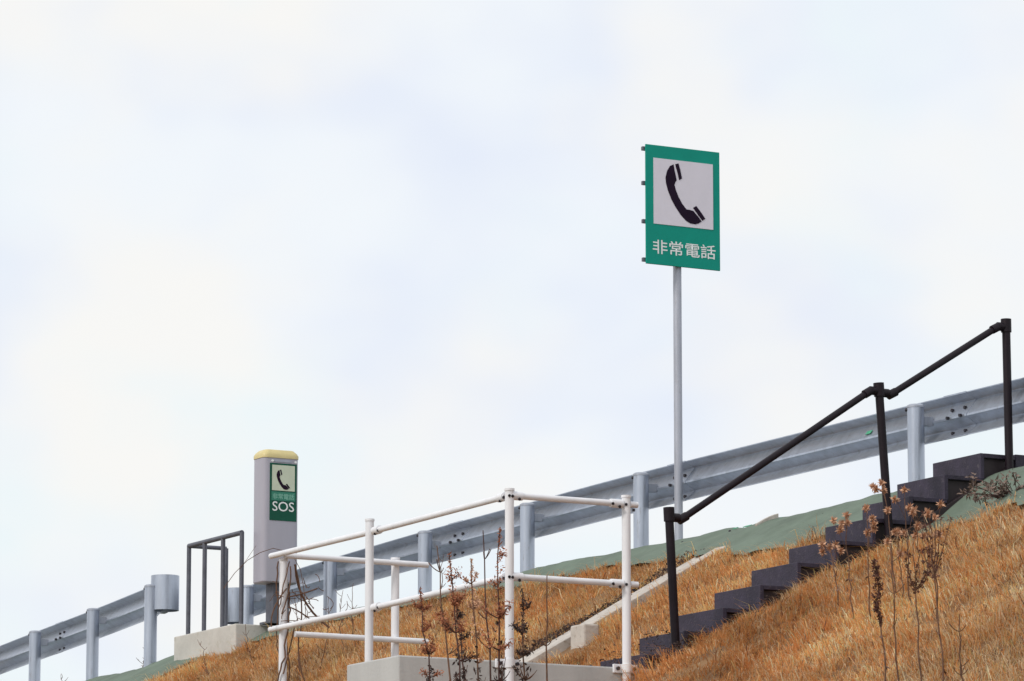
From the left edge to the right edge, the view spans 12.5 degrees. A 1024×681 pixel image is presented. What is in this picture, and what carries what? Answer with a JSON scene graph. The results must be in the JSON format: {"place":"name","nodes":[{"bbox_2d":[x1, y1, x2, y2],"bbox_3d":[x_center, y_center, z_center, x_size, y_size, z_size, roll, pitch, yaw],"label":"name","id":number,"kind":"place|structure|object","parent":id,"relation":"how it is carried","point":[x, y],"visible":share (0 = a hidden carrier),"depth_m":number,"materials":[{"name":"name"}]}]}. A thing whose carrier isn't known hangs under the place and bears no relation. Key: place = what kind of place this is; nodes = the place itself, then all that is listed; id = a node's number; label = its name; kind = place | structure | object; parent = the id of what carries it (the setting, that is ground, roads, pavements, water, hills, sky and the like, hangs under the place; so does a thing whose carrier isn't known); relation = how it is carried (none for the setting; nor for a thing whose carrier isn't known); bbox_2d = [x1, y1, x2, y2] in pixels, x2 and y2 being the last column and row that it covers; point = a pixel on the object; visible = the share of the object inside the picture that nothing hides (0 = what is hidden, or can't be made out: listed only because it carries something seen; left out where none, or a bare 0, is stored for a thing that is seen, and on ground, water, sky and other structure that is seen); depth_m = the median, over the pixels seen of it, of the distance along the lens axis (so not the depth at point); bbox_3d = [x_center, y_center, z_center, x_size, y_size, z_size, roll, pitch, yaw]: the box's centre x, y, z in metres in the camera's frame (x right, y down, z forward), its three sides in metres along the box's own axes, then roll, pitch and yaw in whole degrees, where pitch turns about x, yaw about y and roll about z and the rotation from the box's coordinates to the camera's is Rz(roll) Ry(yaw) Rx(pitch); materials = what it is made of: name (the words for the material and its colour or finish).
{"place":"outdoors","nodes":[
{"label":"outdoors","id":0,"kind":"place"},
{"bbox_2d":[0,0,1023,680],"label":"sky","id":1,"kind":"structure","parent":0,"point":[396,248],"materials":[{"name":"white"}]},
{"bbox_2d":[141,491,1023,680],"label":"embankment slope","id":2,"kind":"structure","parent":0,"point":[708,657],"depth_m":33.97,"materials":[{"name":"brown plant"}]},
{"bbox_2d":[0,574,178,680],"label":"guardrail","id":3,"kind":"object","parent":2,"relation":"on","point":[148,604],"visible":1,"depth_m":52.43,"materials":[{"name":"metal"}]},
{"bbox_2d":[198,641,209,675],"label":"dead weed","id":4,"kind":"object","parent":2,"relation":"on","point":[204,660],"visible":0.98,"depth_m":46.39,"materials":[{"name":"brown plant"}]},
{"bbox_2d":[174,624,270,660],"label":"concrete landing","id":5,"kind":"object","parent":2,"relation":"on","point":[215,640],"visible":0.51,"depth_m":47.92,"materials":[{"name":"grey concrete"}]},
{"bbox_2d":[186,530,243,633],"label":"pipe railing","id":6,"kind":"object","parent":5,"relation":"on","point":[204,546],"visible":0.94,"depth_m":48.41,"materials":[{"name":"grey metal"}]},
{"bbox_2d":[253,449,298,625],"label":"emergency phone box","id":7,"kind":"object","parent":5,"relation":"on","point":[275,494],"visible":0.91,"depth_m":47.68,"materials":[{"name":"grey metal"}]},
{"bbox_2d":[244,624,254,661],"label":"dead weed","id":8,"kind":"object","parent":2,"relation":"on","point":[248,650],"visible":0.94,"depth_m":45.78,"materials":[{"name":"brown plant"}]},
{"bbox_2d":[224,546,305,613],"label":"bramble","id":9,"kind":"object","parent":2,"relation":"on","point":[257,554],"visible":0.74,"depth_m":47.15,"materials":[{"name":"brown plant"}]},
{"bbox_2d":[290,597,304,680],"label":"dead weed","id":10,"kind":"object","parent":2,"relation":"on","point":[300,646],"visible":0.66,"depth_m":43.07,"materials":[{"name":"brown plant"}]},
{"bbox_2d":[313,598,330,668],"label":"dead weed","id":11,"kind":"object","parent":2,"relation":"on","point":[326,640],"visible":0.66,"depth_m":43.10,"materials":[{"name":"brown plant"}]},
{"bbox_2d":[335,590,344,650],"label":"dead weed","id":12,"kind":"object","parent":2,"relation":"on","point":[340,618],"visible":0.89,"depth_m":43.86,"materials":[{"name":"brown plant"}]},
{"bbox_2d":[347,587,356,647],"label":"dead weed","id":13,"kind":"object","parent":2,"relation":"on","point":[351,616],"visible":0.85,"depth_m":43.90,"materials":[{"name":"brown plant"}]},
{"bbox_2d":[411,587,443,680],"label":"dead weed","id":14,"kind":"object","parent":2,"relation":"on","point":[421,608],"visible":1,"depth_m":32.75,"materials":[{"name":"brown plant"}]},
{"bbox_2d":[436,554,445,618],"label":"dead weed","id":15,"kind":"object","parent":2,"relation":"on","point":[441,587],"visible":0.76,"depth_m":42.64,"materials":[{"name":"brown plant"}]},
{"bbox_2d":[428,546,460,680],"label":"dead weed","id":16,"kind":"object","parent":2,"relation":"on","point":[440,571],"visible":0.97,"depth_m":31.86,"materials":[{"name":"brown plant"}]},
{"bbox_2d":[432,552,472,680],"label":"dead weed","id":17,"kind":"object","parent":2,"relation":"on","point":[456,600],"visible":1,"depth_m":31.55,"materials":[{"name":"brown plant"}]},
{"bbox_2d":[268,488,638,680],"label":"safety railing","id":18,"kind":"object","parent":2,"relation":"on","point":[625,503],"visible":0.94,"depth_m":35.45,"materials":[{"name":"white metal"}]},
{"bbox_2d":[270,561,347,680],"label":"dead vine","id":19,"kind":"object","parent":18,"relation":"attached to","point":[300,598],"visible":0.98,"depth_m":37.77,"materials":[{"name":"brown plant"}]},
{"bbox_2d":[453,606,475,680],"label":"dead weed","id":20,"kind":"object","parent":2,"relation":"on","point":[461,638],"visible":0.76,"depth_m":31.85,"materials":[{"name":"brown plant"}]},
{"bbox_2d":[463,558,485,680],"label":"dead weed","id":21,"kind":"object","parent":2,"relation":"on","point":[473,605],"visible":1,"depth_m":31.50,"materials":[{"name":"brown plant"}]},
{"bbox_2d":[477,530,495,679],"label":"dead weed","id":22,"kind":"object","parent":2,"relation":"on","point":[489,648],"visible":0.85,"depth_m":31.13,"materials":[{"name":"brown plant"}]},
{"bbox_2d":[479,527,515,680],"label":"dead weed","id":23,"kind":"object","parent":2,"relation":"on","point":[500,611],"visible":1,"depth_m":30.56,"materials":[{"name":"brown plant"}]},
{"bbox_2d":[347,655,656,680],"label":"concrete basin","id":24,"kind":"object","parent":2,"relation":"on","point":[400,668],"visible":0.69,"depth_m":34.09,"materials":[{"name":"grey concrete"}]},
{"bbox_2d":[508,588,539,680],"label":"dead weed","id":25,"kind":"object","parent":2,"relation":"on","point":[521,630],"visible":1,"depth_m":31.09,"materials":[{"name":"brown plant"}]},
{"bbox_2d":[539,576,551,680],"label":"dead weed","id":26,"kind":"object","parent":2,"relation":"on","point":[546,645],"visible":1,"depth_m":30.83,"materials":[{"name":"brown plant"}]},
{"bbox_2d":[86,466,1023,680],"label":"weed barrier sheet","id":27,"kind":"object","parent":2,"relation":"on","point":[778,529],"visible":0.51,"depth_m":39.17,"materials":[{"name":"green fabric"}]},
{"bbox_2d":[755,514,777,525],"bbox_3d":[2.124,1.704,39.543,0.220,0.499,0.120,5,-11,-29],"label":"drain stub","id":28,"kind":"object","parent":27,"relation":"on","point":[774,516],"visible":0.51,"depth_m":39.53,"materials":[{"name":"plastic"}]},
{"bbox_2d":[571,624,598,648],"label":"concrete block","id":29,"kind":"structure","parent":2,"relation":"on","point":[579,634],"depth_m":37.97,"materials":[{"name":"grey concrete"}]},
{"bbox_2d":[515,548,704,659],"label":"dead leaves","id":30,"kind":"object","parent":2,"relation":"on","point":[566,629],"visible":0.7,"depth_m":39.06,"materials":[{"name":"brown plant"}]},
{"bbox_2d":[519,546,725,662],"bbox_3d":[-0.324,3.024,37.941,4.580,2.978,0.440,5,-11,-29],"label":"drainage channel","id":31,"kind":"object","parent":2,"relation":"on","point":[561,643],"visible":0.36,"depth_m":38.60,"materials":[{"name":"concrete"}]},
{"bbox_2d":[228,377,1023,624],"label":"guardrail","id":32,"kind":"object","parent":2,"relation":"on","point":[914,429],"visible":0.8,"depth_m":41.71,"materials":[{"name":"metal"}]},
{"bbox_2d":[641,144,719,539],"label":"emergency phone sign","id":33,"kind":"object","parent":2,"relation":"on","point":[681,221],"visible":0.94,"depth_m":41.59,"materials":[{"name":"green metal"}]},
{"bbox_2d":[590,589,783,668],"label":"dead leaves","id":34,"kind":"object","parent":2,"relation":"on","point":[676,647],"visible":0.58,"depth_m":35.16,"materials":[{"name":"brown plant"}]},
{"bbox_2d":[600,453,1023,668],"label":"stairs","id":35,"kind":"structure","parent":2,"relation":"on","point":[947,481],"depth_m":36.21,"materials":[{"name":"concrete"}]},
{"bbox_2d":[663,318,1013,648],"bbox_3d":[2.534,1.066,36.008,3.190,2.761,0.084,5,-11,-29],"label":"handrail","id":36,"kind":"object","parent":35,"relation":"on","point":[878,391],"visible":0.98,"depth_m":36.18,"materials":[{"name":"black metal"}]},
{"bbox_2d":[818,539,844,605],"bbox_3d":[2.338,1.739,34.270,0.215,0.596,0.287,0,-10,0],"label":"dead weed","id":37,"kind":"object","parent":2,"relation":"on","point":[835,545],"visible":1,"depth_m":34.34,"materials":[{"name":"brown plant"}]},
{"bbox_2d":[829,511,853,618],"bbox_3d":[2.381,1.627,33.496,0.151,0.872,0.282,-5,-11,27],"label":"dead weed","id":38,"kind":"object","parent":2,"relation":"on","point":[842,523],"visible":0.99,"depth_m":33.49,"materials":[{"name":"brown plant"}]},
{"bbox_2d":[862,503,877,621],"bbox_3d":[2.523,1.593,33.067,0.131,0.922,0.188,0,-10,0],"label":"dead weed","id":39,"kind":"object","parent":2,"relation":"on","point":[873,528],"visible":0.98,"depth_m":33.10,"materials":[{"name":"brown plant"}]},
{"bbox_2d":[870,558,889,680],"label":"dead weed","id":40,"kind":"object","parent":2,"relation":"on","point":[876,607],"visible":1,"depth_m":29.88,"materials":[{"name":"brown plant"}]},
{"bbox_2d":[868,479,896,594],"bbox_3d":[2.675,1.443,33.728,0.162,0.917,0.279,3,-10,-16],"label":"dead weed","id":41,"kind":"object","parent":2,"relation":"on","point":[883,490],"visible":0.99,"depth_m":33.78,"materials":[{"name":"brown plant"}]},
{"bbox_2d":[884,547,903,680],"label":"dead weed","id":42,"kind":"object","parent":2,"relation":"on","point":[894,623],"visible":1,"depth_m":29.78,"materials":[{"name":"brown plant"}]},
{"bbox_2d":[883,528,907,597],"bbox_3d":[2.752,1.621,33.410,0.167,0.620,0.215,-8,-13,40],"label":"dead weed","id":43,"kind":"object","parent":2,"relation":"on","point":[898,532],"visible":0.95,"depth_m":33.41,"materials":[{"name":"brown plant"}]},
{"bbox_2d":[890,485,923,604],"bbox_3d":[2.787,1.482,33.039,0.131,0.932,0.316,-7,-12,36],"label":"dead weed","id":44,"kind":"object","parent":2,"relation":"on","point":[912,510],"visible":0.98,"depth_m":33.07,"materials":[{"name":"brown plant"}]},
{"bbox_2d":[904,545,930,680],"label":"dead weed","id":45,"kind":"object","parent":2,"relation":"on","point":[920,585],"visible":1,"depth_m":29.61,"materials":[{"name":"brown plant"}]},
{"bbox_2d":[905,503,932,595],"bbox_3d":[2.882,1.513,33.210,0.217,0.756,0.104,-4,-10,23],"label":"dead weed","id":46,"kind":"object","parent":2,"relation":"on","point":[914,535],"visible":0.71,"depth_m":33.24,"materials":[{"name":"brown plant"}]},
{"bbox_2d":[921,499,944,620],"bbox_3d":[2.935,1.541,32.304,0.135,0.894,0.202,8,-12,-38],"label":"dead weed","id":47,"kind":"object","parent":2,"relation":"on","point":[934,517],"visible":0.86,"depth_m":32.33,"materials":[{"name":"brown plant"}]},
{"bbox_2d":[918,511,953,680],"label":"dead weed","id":48,"kind":"object","parent":2,"relation":"on","point":[936,566],"visible":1,"depth_m":29.45,"materials":[{"name":"brown plant"}]},
{"bbox_2d":[948,614,968,680],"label":"dead weed","id":49,"kind":"object","parent":2,"relation":"on","point":[960,667],"visible":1,"depth_m":29.46,"materials":[{"name":"brown plant"}]},
{"bbox_2d":[957,469,1023,508],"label":"dead shrub","id":50,"kind":"object","parent":2,"relation":"on","point":[1002,491],"visible":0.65,"depth_m":35.42,"materials":[{"name":"brown plant"}]}
]}

